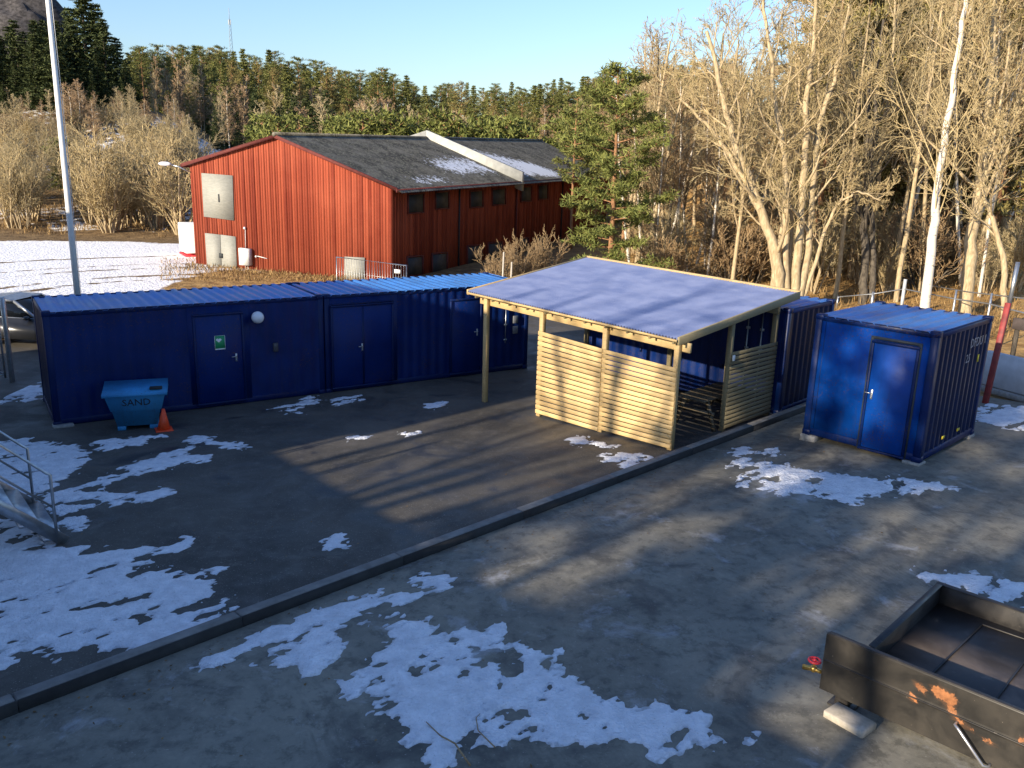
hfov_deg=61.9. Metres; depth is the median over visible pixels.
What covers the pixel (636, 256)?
bare bush
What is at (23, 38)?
spruce tree
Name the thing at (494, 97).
pine tree
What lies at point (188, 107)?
bare tree
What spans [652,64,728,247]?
bare tree
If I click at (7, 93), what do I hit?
bare tree
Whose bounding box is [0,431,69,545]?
steel stair
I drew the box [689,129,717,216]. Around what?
bare tree
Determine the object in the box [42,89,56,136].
bare tree
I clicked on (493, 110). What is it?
pine tree
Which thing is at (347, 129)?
young pine
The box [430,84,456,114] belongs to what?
pine tree
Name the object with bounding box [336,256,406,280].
site fence panel
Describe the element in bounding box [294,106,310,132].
alder tree
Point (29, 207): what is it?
bare bush
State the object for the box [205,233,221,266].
door
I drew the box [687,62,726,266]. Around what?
birch tree
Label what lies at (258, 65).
pine tree
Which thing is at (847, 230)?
bare bush
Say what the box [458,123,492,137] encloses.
young pine
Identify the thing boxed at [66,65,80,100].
spruce tree
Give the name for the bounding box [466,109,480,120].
pine tree
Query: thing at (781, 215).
bare bush
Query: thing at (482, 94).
pine tree
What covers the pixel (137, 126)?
bare bush
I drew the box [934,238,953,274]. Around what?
bare bush
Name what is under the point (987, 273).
bare bush
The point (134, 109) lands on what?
bare bush
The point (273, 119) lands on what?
young pine
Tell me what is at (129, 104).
bare tree
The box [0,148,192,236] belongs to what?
dry grass
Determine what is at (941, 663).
trailer
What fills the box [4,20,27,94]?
spruce tree
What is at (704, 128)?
bare tree
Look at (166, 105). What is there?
birch tree
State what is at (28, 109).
bare tree
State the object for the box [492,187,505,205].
window
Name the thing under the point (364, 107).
alder tree
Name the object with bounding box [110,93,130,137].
bare tree
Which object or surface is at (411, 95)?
pine tree
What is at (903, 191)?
pine tree
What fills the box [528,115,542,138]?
pine tree
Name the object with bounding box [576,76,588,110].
spruce tree
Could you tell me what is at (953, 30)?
alder tree
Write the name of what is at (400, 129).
young pine
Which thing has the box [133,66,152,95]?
pine tree
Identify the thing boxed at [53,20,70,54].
spruce tree
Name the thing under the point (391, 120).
young pine
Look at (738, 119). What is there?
pine tree
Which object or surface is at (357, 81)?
pine tree
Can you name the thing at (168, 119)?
bare bush
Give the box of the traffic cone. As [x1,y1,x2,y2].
[154,409,173,432]
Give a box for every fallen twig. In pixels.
[426,721,470,765]
[476,714,494,747]
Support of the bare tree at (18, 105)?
on the ground at (464, 268)
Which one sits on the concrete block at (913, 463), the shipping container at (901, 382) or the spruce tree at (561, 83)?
the shipping container at (901, 382)
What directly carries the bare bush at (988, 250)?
on the ground at (464, 268)
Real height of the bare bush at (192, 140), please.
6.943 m
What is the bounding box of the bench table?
[665,382,744,431]
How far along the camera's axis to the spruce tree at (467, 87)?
207.06 m
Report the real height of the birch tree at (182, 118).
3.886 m
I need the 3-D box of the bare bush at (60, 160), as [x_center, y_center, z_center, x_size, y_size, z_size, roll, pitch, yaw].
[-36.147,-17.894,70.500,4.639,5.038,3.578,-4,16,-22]
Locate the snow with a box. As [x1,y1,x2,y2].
[0,381,1023,767]
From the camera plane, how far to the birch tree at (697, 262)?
49.48 m
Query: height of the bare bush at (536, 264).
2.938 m
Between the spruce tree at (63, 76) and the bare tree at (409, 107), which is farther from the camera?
the bare tree at (409, 107)
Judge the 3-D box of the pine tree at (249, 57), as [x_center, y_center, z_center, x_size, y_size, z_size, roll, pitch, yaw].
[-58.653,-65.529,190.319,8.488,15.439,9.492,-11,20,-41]
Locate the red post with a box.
[982,262,1019,403]
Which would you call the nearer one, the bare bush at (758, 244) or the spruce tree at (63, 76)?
the bare bush at (758, 244)
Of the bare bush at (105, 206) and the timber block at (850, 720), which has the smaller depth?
the timber block at (850, 720)
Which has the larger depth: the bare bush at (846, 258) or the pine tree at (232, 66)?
the pine tree at (232, 66)
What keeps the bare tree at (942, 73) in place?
on the ground at (464, 268)
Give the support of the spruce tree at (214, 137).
on the ground at (464, 268)
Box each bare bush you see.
[0,123,23,177]
[0,125,59,190]
[0,130,30,158]
[0,133,38,171]
[0,139,58,228]
[0,143,38,227]
[1,122,43,160]
[1,158,60,221]
[10,106,43,152]
[16,165,54,216]
[25,117,53,153]
[38,127,96,194]
[39,132,79,189]
[41,134,89,184]
[42,116,81,149]
[51,140,87,199]
[52,116,125,225]
[54,142,126,185]
[56,139,143,232]
[62,104,89,139]
[68,117,147,230]
[70,98,93,134]
[80,123,115,160]
[85,95,123,131]
[86,146,135,215]
[97,117,153,167]
[109,146,143,219]
[109,162,143,226]
[112,133,196,234]
[113,110,142,148]
[115,99,142,123]
[118,111,151,148]
[120,123,190,229]
[121,139,174,224]
[123,113,147,139]
[130,143,157,221]
[135,110,218,159]
[135,114,186,208]
[135,132,152,154]
[144,121,229,203]
[145,117,170,152]
[151,131,192,202]
[154,114,172,137]
[155,123,173,139]
[162,115,174,129]
[169,117,186,144]
[178,121,203,148]
[469,241,517,277]
[487,228,542,276]
[509,233,553,275]
[518,226,572,270]
[619,204,649,254]
[620,222,659,241]
[623,221,688,269]
[623,224,700,271]
[636,194,701,269]
[650,202,688,239]
[659,205,692,237]
[679,237,702,272]
[687,188,761,277]
[690,180,781,281]
[694,195,777,271]
[695,206,720,259]
[695,215,764,278]
[725,217,793,283]
[745,188,807,224]
[749,212,795,276]
[757,186,797,239]
[760,251,793,277]
[762,195,830,256]
[771,181,856,293]
[817,225,849,268]
[817,234,847,277]
[825,236,849,276]
[826,199,861,260]
[828,186,942,285]
[851,199,898,267]
[868,211,919,271]
[875,193,993,290]
[875,210,898,262]
[876,235,911,294]
[880,199,946,283]
[902,188,990,274]
[915,243,955,263]
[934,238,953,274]
[945,189,1008,240]
[951,195,1002,258]
[955,235,1013,292]
[965,216,1019,282]
[975,220,1022,284]
[982,206,1023,277]
[986,192,1023,291]
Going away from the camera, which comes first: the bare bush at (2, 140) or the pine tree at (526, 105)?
the bare bush at (2, 140)
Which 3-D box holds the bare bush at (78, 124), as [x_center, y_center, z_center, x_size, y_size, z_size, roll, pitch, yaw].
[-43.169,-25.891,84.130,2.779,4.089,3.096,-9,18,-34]
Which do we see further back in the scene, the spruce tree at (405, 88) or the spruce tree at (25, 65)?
the spruce tree at (405, 88)
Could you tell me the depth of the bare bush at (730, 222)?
48.12 m
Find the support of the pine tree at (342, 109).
on the ground at (464, 268)
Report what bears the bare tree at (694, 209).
on the ground at (464, 268)
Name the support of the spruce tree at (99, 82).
on the ground at (464, 268)
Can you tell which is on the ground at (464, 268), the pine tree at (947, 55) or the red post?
the pine tree at (947, 55)
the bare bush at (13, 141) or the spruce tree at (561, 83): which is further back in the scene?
the spruce tree at (561, 83)
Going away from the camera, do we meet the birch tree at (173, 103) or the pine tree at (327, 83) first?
the birch tree at (173, 103)
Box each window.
[406,255,423,276]
[407,192,424,213]
[431,252,447,272]
[435,190,449,209]
[467,244,481,263]
[469,189,483,207]
[488,241,502,258]
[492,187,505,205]
[518,237,528,251]
[520,185,531,201]
[536,235,548,246]
[538,184,548,199]
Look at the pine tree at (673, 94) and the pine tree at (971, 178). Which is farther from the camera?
the pine tree at (673, 94)
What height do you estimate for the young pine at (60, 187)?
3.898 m
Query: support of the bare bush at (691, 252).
on the ground at (464, 268)
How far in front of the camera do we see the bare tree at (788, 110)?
66.74 m
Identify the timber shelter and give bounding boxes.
[467,256,800,450]
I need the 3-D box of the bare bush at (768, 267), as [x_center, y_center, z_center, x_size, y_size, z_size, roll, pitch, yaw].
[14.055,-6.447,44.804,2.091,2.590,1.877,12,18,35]
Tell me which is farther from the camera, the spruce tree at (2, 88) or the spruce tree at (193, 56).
the spruce tree at (193, 56)
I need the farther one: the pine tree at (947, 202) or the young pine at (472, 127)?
the young pine at (472, 127)
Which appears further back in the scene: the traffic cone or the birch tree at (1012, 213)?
the birch tree at (1012, 213)
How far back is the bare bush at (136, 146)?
71.34 m
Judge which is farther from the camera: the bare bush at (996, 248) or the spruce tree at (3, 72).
the spruce tree at (3, 72)
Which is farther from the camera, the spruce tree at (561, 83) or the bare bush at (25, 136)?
the spruce tree at (561, 83)
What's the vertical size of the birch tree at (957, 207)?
14.981 m
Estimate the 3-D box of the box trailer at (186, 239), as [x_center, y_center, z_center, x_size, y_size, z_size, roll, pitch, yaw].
[-18.441,-8.519,51.265,2.640,2.253,2.080,-7,17,-30]
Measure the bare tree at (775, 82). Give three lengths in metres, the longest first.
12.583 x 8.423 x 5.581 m
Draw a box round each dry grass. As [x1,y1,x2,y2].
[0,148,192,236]
[159,257,378,281]
[624,232,1023,339]
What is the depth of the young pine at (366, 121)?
79.06 m
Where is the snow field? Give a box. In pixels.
[0,234,333,295]
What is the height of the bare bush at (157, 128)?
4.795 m
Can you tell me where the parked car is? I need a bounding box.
[0,291,44,339]
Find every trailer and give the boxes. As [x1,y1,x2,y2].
[178,222,195,256]
[802,581,1023,767]
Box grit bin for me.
[101,378,167,430]
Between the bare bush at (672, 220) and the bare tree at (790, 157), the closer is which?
the bare tree at (790, 157)
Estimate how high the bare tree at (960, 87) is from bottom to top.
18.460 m
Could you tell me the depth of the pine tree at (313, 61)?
188.90 m
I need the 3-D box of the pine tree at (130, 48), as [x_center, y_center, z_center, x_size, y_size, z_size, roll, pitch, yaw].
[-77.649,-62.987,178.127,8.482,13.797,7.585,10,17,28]
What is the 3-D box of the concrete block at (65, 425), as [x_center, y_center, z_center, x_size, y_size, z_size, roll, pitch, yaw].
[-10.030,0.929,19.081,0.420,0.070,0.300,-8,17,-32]
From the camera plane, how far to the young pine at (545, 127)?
82.20 m
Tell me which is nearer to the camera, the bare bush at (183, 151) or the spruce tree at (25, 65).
the bare bush at (183, 151)
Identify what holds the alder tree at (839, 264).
on the ground at (464, 268)
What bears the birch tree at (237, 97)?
on the ground at (464, 268)
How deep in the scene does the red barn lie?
45.16 m
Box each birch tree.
[19,106,32,138]
[55,95,75,138]
[60,82,71,104]
[62,82,82,133]
[67,81,91,125]
[67,93,84,131]
[72,78,87,111]
[75,90,89,118]
[81,100,102,137]
[91,91,98,110]
[116,91,125,114]
[139,99,152,130]
[144,68,158,110]
[158,56,172,112]
[160,68,175,107]
[160,85,169,113]
[162,95,169,114]
[166,93,181,126]
[173,114,185,141]
[174,89,181,111]
[178,111,186,131]
[181,65,197,115]
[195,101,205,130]
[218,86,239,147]
[232,84,248,125]
[239,74,250,123]
[350,99,362,116]
[376,96,389,111]
[381,96,396,122]
[536,103,550,138]
[551,110,564,138]
[587,60,657,262]
[603,86,672,257]
[633,51,695,210]
[639,99,692,247]
[655,68,702,265]
[663,111,706,271]
[666,52,725,227]
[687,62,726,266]
[687,62,762,274]
[691,47,762,263]
[708,58,747,209]
[716,81,774,225]
[751,51,793,229]
[789,16,840,189]
[856,0,1023,307]
[885,1,964,257]
[891,0,999,216]
[922,6,1001,285]
[944,5,989,265]
[958,0,1021,156]
[970,26,1023,296]
[1007,169,1023,228]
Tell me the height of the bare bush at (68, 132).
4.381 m
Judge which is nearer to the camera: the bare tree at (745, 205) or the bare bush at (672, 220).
the bare bush at (672, 220)
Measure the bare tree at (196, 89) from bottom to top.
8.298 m
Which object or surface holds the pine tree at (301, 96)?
on the ground at (464, 268)
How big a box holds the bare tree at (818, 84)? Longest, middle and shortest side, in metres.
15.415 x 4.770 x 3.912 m
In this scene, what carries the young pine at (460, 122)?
on the ground at (464, 268)
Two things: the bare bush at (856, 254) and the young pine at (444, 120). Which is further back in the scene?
the young pine at (444, 120)
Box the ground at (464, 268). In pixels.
[0,106,1023,401]
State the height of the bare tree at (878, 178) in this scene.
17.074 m
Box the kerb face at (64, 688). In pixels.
[0,406,805,719]
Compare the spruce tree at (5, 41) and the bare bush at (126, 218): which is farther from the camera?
the spruce tree at (5, 41)
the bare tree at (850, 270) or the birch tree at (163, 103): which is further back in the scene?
the birch tree at (163, 103)
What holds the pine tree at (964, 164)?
on the ground at (464, 268)
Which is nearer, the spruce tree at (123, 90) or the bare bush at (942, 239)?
the bare bush at (942, 239)
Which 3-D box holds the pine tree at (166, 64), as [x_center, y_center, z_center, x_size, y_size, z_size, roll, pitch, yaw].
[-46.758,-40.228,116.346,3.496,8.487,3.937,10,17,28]
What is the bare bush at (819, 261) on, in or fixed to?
on the ground at (464, 268)
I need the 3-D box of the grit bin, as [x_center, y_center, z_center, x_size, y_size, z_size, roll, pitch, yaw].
[-8.347,0.475,19.008,1.314,0.970,0.860,-4,16,-19]
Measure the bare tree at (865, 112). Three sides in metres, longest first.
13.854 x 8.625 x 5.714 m
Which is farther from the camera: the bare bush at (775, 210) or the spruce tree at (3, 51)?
the spruce tree at (3, 51)
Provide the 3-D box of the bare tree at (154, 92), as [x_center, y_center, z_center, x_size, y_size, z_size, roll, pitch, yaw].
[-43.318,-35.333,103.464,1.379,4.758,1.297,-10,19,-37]
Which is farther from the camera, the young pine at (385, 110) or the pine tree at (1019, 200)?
the young pine at (385, 110)
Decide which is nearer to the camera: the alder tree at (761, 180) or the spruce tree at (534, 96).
the alder tree at (761, 180)
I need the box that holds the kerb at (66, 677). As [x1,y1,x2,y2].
[0,402,805,710]
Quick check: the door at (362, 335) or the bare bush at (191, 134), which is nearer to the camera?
the door at (362, 335)
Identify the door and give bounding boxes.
[195,314,244,403]
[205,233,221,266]
[219,235,236,267]
[333,304,391,386]
[452,300,480,372]
[860,343,916,455]
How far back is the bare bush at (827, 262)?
47.12 m
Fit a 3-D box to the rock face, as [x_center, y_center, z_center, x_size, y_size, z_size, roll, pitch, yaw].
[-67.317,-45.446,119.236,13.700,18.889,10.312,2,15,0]
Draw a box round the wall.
[981,350,1023,402]
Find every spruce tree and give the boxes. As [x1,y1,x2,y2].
[0,26,22,63]
[0,35,11,74]
[0,54,15,107]
[0,84,13,113]
[1,61,14,96]
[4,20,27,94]
[4,61,30,109]
[9,30,27,66]
[12,90,26,110]
[15,34,53,110]
[16,19,62,103]
[19,34,54,109]
[20,23,50,70]
[20,58,34,109]
[28,21,85,110]
[29,26,66,88]
[38,20,60,79]
[46,33,70,88]
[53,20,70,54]
[58,6,83,79]
[60,0,132,106]
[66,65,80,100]
[69,58,101,105]
[77,3,132,86]
[85,17,141,106]
[85,54,113,105]
[86,71,103,108]
[103,77,117,108]
[109,37,153,102]
[115,60,143,108]
[116,83,133,111]
[125,54,136,80]
[131,83,146,110]
[160,57,186,119]
[186,53,211,121]
[190,45,198,65]
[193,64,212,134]
[207,61,220,131]
[207,95,228,149]
[210,62,239,144]
[210,111,222,149]
[221,93,240,149]
[229,51,239,90]
[234,48,260,129]
[234,112,243,146]
[245,75,259,137]
[246,95,255,137]
[247,88,260,139]
[259,65,272,106]
[264,49,279,85]
[275,63,296,112]
[275,107,280,116]
[279,105,285,120]
[281,84,291,117]
[288,94,298,128]
[302,98,307,127]
[304,100,315,129]
[305,84,314,107]
[311,103,320,132]
[313,72,323,115]
[318,88,334,131]
[381,70,395,110]
[395,75,416,120]
[416,85,431,119]
[463,82,471,118]
[464,103,472,118]
[465,85,480,117]
[506,82,514,114]
[524,85,537,122]
[530,84,548,130]
[548,79,556,107]
[552,78,564,107]
[556,95,569,140]
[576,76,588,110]
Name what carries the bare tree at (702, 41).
on the ground at (464, 268)
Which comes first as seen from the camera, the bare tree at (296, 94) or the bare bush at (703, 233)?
the bare bush at (703, 233)
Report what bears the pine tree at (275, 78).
on the ground at (464, 268)
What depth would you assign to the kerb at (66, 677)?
11.37 m
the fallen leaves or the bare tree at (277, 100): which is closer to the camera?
the fallen leaves
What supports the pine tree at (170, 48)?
on the ground at (464, 268)
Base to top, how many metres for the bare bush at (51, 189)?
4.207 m
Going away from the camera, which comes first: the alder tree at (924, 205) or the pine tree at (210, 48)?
the alder tree at (924, 205)
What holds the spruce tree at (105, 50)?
on the ground at (464, 268)
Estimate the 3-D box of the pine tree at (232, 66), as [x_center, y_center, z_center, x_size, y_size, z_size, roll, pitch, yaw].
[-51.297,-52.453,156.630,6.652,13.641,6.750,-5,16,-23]
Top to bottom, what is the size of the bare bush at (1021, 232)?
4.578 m
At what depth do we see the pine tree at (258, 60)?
181.21 m
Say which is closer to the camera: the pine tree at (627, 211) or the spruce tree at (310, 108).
the pine tree at (627, 211)
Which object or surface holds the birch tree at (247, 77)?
on the ground at (464, 268)
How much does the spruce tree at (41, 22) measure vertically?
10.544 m
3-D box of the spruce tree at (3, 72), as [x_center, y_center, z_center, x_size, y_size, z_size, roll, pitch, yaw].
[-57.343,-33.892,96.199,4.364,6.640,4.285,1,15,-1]
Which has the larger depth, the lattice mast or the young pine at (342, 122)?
the lattice mast
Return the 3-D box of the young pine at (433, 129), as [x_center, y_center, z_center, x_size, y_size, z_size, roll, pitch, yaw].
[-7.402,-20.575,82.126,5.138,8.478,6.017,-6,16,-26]
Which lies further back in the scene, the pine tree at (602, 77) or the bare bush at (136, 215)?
the pine tree at (602, 77)
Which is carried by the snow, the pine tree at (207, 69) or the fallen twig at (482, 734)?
the fallen twig at (482, 734)
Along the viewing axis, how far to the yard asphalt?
16.20 m
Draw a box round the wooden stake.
[502,252,504,276]
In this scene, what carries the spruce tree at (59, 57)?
on the ground at (464, 268)
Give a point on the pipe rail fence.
(903, 289)
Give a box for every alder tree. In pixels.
[34,104,52,146]
[148,55,163,111]
[169,57,186,121]
[174,64,187,116]
[194,62,211,132]
[230,85,247,138]
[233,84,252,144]
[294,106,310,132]
[308,86,316,112]
[359,101,370,128]
[624,8,687,263]
[624,21,667,197]
[625,16,676,163]
[629,22,696,246]
[632,85,678,262]
[641,92,706,257]
[680,76,709,232]
[693,7,754,275]
[750,63,791,222]
[752,64,787,211]
[795,17,871,233]
[811,0,899,299]
[884,0,967,301]
[886,0,957,290]
[888,0,978,293]
[892,0,1000,247]
[940,26,967,216]
[954,0,1023,264]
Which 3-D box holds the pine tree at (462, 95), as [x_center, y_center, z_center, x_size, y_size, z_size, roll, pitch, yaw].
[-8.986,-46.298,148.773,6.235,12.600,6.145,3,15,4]
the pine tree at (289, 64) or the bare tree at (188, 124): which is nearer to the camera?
the bare tree at (188, 124)
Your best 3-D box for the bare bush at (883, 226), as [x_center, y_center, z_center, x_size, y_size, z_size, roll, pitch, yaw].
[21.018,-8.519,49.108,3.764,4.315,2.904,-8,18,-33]
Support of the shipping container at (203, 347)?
on the yard asphalt
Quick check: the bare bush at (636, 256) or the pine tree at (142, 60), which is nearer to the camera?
the bare bush at (636, 256)
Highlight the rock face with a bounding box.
[0,0,76,57]
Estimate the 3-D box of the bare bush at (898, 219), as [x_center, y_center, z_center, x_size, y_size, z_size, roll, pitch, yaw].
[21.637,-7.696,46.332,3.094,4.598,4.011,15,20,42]
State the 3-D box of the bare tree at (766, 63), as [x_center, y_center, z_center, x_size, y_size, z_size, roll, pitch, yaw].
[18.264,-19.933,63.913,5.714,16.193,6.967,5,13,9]
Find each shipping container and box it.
[31,282,325,424]
[292,272,528,392]
[588,296,835,413]
[802,301,993,463]
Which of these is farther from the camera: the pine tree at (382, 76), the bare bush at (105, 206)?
the pine tree at (382, 76)
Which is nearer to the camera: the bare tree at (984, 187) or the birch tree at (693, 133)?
the bare tree at (984, 187)
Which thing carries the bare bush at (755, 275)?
on the ground at (464, 268)
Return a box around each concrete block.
[52,423,73,428]
[799,433,821,441]
[902,459,925,466]
[964,434,974,438]
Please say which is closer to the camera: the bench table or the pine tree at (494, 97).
the bench table
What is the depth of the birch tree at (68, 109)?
83.09 m
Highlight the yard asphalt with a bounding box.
[0,315,771,696]
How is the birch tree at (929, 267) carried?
on the ground at (464, 268)
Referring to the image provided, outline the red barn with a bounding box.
[158,130,607,278]
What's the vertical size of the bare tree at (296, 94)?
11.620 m
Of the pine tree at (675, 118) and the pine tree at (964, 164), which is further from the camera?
the pine tree at (675, 118)
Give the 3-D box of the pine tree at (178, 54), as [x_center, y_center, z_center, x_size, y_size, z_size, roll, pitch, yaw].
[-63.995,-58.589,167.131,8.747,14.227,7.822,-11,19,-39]
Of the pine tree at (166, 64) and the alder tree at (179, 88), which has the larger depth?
the pine tree at (166, 64)
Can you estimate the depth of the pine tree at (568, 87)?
166.84 m
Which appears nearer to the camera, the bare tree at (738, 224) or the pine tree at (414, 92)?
the bare tree at (738, 224)
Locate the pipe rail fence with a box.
[836,272,1023,344]
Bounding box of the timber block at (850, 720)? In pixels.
[823,702,876,738]
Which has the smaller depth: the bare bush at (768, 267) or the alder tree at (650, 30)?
the bare bush at (768, 267)
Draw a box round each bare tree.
[0,101,12,138]
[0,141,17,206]
[1,93,24,133]
[4,109,15,135]
[5,87,12,112]
[9,97,23,136]
[23,91,33,116]
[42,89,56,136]
[44,116,84,142]
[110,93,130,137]
[111,86,121,110]
[121,96,134,119]
[125,83,139,109]
[134,106,144,133]
[148,72,159,111]
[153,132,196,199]
[158,68,168,113]
[163,73,174,113]
[179,115,194,143]
[181,87,196,125]
[183,59,197,115]
[183,72,199,127]
[190,78,200,127]
[205,92,214,127]
[209,97,227,150]
[216,91,230,149]
[250,101,269,139]
[263,84,285,115]
[290,91,301,124]
[310,96,328,131]
[313,86,328,112]
[356,95,382,123]
[401,103,417,119]
[607,69,715,239]
[614,16,698,256]
[617,64,736,257]
[631,53,685,248]
[650,58,755,203]
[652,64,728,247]
[659,0,900,295]
[668,18,785,251]
[675,0,770,213]
[677,73,712,235]
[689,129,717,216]
[704,51,761,216]
[716,22,785,279]
[737,2,799,216]
[744,39,785,219]
[760,0,857,276]
[762,56,796,205]
[763,0,842,285]
[764,50,798,157]
[773,0,897,279]
[775,1,836,226]
[798,29,863,203]
[812,0,980,304]
[821,0,926,267]
[827,0,932,282]
[858,25,896,260]
[860,0,925,259]
[882,0,1023,240]
[883,4,1018,209]
[888,0,1023,313]
[895,0,998,226]
[904,0,1016,224]
[904,3,1023,103]
[909,31,1023,327]
[977,0,1023,275]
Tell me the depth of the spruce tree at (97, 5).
109.67 m
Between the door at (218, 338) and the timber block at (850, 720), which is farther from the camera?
the door at (218, 338)
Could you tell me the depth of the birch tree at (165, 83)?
113.58 m
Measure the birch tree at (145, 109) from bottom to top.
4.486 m
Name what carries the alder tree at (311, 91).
on the ground at (464, 268)
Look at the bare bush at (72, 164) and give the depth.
69.77 m
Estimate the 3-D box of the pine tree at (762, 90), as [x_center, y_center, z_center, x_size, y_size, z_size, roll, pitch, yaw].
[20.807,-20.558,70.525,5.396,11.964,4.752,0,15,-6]
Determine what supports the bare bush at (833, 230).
on the ground at (464, 268)
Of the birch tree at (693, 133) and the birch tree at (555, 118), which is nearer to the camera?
the birch tree at (693, 133)
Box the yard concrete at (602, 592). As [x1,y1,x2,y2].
[0,396,1023,767]
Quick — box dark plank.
[1010,318,1023,355]
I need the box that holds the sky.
[57,0,812,139]
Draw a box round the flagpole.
[45,0,80,294]
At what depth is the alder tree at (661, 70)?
44.69 m
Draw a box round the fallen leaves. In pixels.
[3,399,1013,767]
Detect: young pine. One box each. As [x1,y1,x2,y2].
[40,137,73,191]
[56,158,63,189]
[241,111,279,142]
[246,113,296,142]
[257,118,284,139]
[284,113,318,132]
[319,113,344,132]
[320,110,362,130]
[321,115,346,133]
[328,116,364,133]
[332,123,366,134]
[343,109,385,134]
[361,103,412,135]
[371,110,410,135]
[381,123,410,135]
[403,112,429,129]
[410,104,473,136]
[423,126,445,136]
[436,117,476,137]
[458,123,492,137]
[464,111,495,132]
[468,117,504,135]
[469,118,512,138]
[485,113,534,138]
[506,123,546,142]
[509,116,538,138]
[518,125,539,136]
[539,107,596,155]
[546,114,582,158]
[557,120,610,203]
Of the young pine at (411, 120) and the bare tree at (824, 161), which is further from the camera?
the young pine at (411, 120)
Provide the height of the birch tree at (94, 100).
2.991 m
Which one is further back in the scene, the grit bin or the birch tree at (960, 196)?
the birch tree at (960, 196)
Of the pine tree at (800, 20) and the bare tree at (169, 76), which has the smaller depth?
the pine tree at (800, 20)
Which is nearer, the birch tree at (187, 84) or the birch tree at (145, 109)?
the birch tree at (145, 109)
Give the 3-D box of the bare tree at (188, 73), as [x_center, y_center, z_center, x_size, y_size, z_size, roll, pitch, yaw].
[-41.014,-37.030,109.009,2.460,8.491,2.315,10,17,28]
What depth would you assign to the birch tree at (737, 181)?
46.90 m
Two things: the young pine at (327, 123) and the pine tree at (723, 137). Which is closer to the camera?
the pine tree at (723, 137)
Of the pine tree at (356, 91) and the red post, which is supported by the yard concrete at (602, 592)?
the red post
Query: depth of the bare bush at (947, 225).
48.60 m
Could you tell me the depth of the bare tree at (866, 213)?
39.88 m
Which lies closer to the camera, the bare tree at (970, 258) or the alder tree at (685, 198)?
the bare tree at (970, 258)
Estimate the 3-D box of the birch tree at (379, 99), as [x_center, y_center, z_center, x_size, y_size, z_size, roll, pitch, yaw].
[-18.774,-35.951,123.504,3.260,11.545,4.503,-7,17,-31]
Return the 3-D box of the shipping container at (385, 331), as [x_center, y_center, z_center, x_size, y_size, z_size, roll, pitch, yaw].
[-2.821,-1.638,24.657,6.389,2.601,2.569,-8,17,-32]
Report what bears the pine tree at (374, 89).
on the ground at (464, 268)
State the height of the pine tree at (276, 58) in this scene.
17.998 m
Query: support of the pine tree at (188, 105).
on the ground at (464, 268)
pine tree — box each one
[128,46,161,110]
[129,47,150,104]
[130,56,152,107]
[131,45,161,107]
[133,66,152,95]
[142,43,179,107]
[151,56,181,109]
[158,45,186,117]
[162,90,173,103]
[170,47,193,85]
[174,44,190,63]
[182,84,197,122]
[187,57,220,97]
[189,45,218,84]
[201,46,221,89]
[204,52,228,101]
[207,44,229,61]
[209,50,238,91]
[209,83,220,118]
[219,59,246,115]
[222,66,246,129]
[227,79,243,123]
[237,64,256,91]
[241,54,261,93]
[247,62,264,103]
[248,56,263,93]
[257,50,284,80]
[257,64,285,115]
[257,64,287,111]
[258,68,285,117]
[275,56,314,109]
[283,60,297,83]
[290,79,313,113]
[294,63,322,101]
[294,69,313,105]
[302,61,330,101]
[308,59,324,84]
[315,73,340,113]
[320,66,347,115]
[331,69,361,112]
[334,71,359,112]
[334,77,357,113]
[337,103,349,114]
[340,83,362,118]
[342,81,364,111]
[345,72,363,96]
[352,86,382,122]
[353,69,370,95]
[358,72,381,107]
[358,73,392,114]
[364,67,397,113]
[388,73,404,114]
[392,80,413,121]
[402,85,430,112]
[408,83,420,115]
[413,105,426,123]
[419,103,434,121]
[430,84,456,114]
[436,82,458,116]
[442,85,458,112]
[446,81,476,121]
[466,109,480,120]
[475,88,489,111]
[475,91,490,113]
[476,90,506,125]
[484,101,500,119]
[487,107,503,119]
[488,85,504,113]
[490,83,504,112]
[497,91,520,121]
[506,86,530,123]
[510,91,532,128]
[511,89,531,115]
[523,84,544,118]
[528,91,547,123]
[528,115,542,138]
[540,82,563,138]
[541,93,562,136]
[543,88,564,137]
[551,90,602,248]
[554,81,577,109]
[559,58,680,268]
[559,87,576,104]
[577,84,625,243]
[578,77,599,103]
[588,71,612,98]
[603,95,658,260]
[648,86,696,182]
[652,63,684,174]
[678,60,710,205]
[689,78,711,225]
[704,70,760,201]
[705,69,759,217]
[747,61,784,184]
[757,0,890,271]
[769,0,824,202]
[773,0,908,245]
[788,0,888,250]
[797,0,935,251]
[812,0,917,240]
[826,31,907,203]
[862,1,915,157]
[873,0,987,232]
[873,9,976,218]
[874,34,945,230]
[892,0,977,141]
[896,7,1004,235]
[901,35,981,175]
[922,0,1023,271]
[948,29,1021,218]
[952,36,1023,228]
[988,40,1022,235]
[1005,167,1023,250]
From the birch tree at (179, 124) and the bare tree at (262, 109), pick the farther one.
the bare tree at (262, 109)
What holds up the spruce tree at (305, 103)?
on the ground at (464, 268)
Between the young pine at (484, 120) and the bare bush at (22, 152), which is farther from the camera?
the young pine at (484, 120)
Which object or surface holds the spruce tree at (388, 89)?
on the ground at (464, 268)
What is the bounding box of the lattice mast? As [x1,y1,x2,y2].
[228,18,232,53]
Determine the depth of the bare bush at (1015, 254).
44.35 m
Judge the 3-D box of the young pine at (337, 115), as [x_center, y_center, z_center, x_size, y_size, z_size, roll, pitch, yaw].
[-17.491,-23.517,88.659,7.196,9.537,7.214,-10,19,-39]
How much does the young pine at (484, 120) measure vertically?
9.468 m
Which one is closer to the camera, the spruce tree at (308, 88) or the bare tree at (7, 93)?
the bare tree at (7, 93)
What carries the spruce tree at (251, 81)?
on the ground at (464, 268)

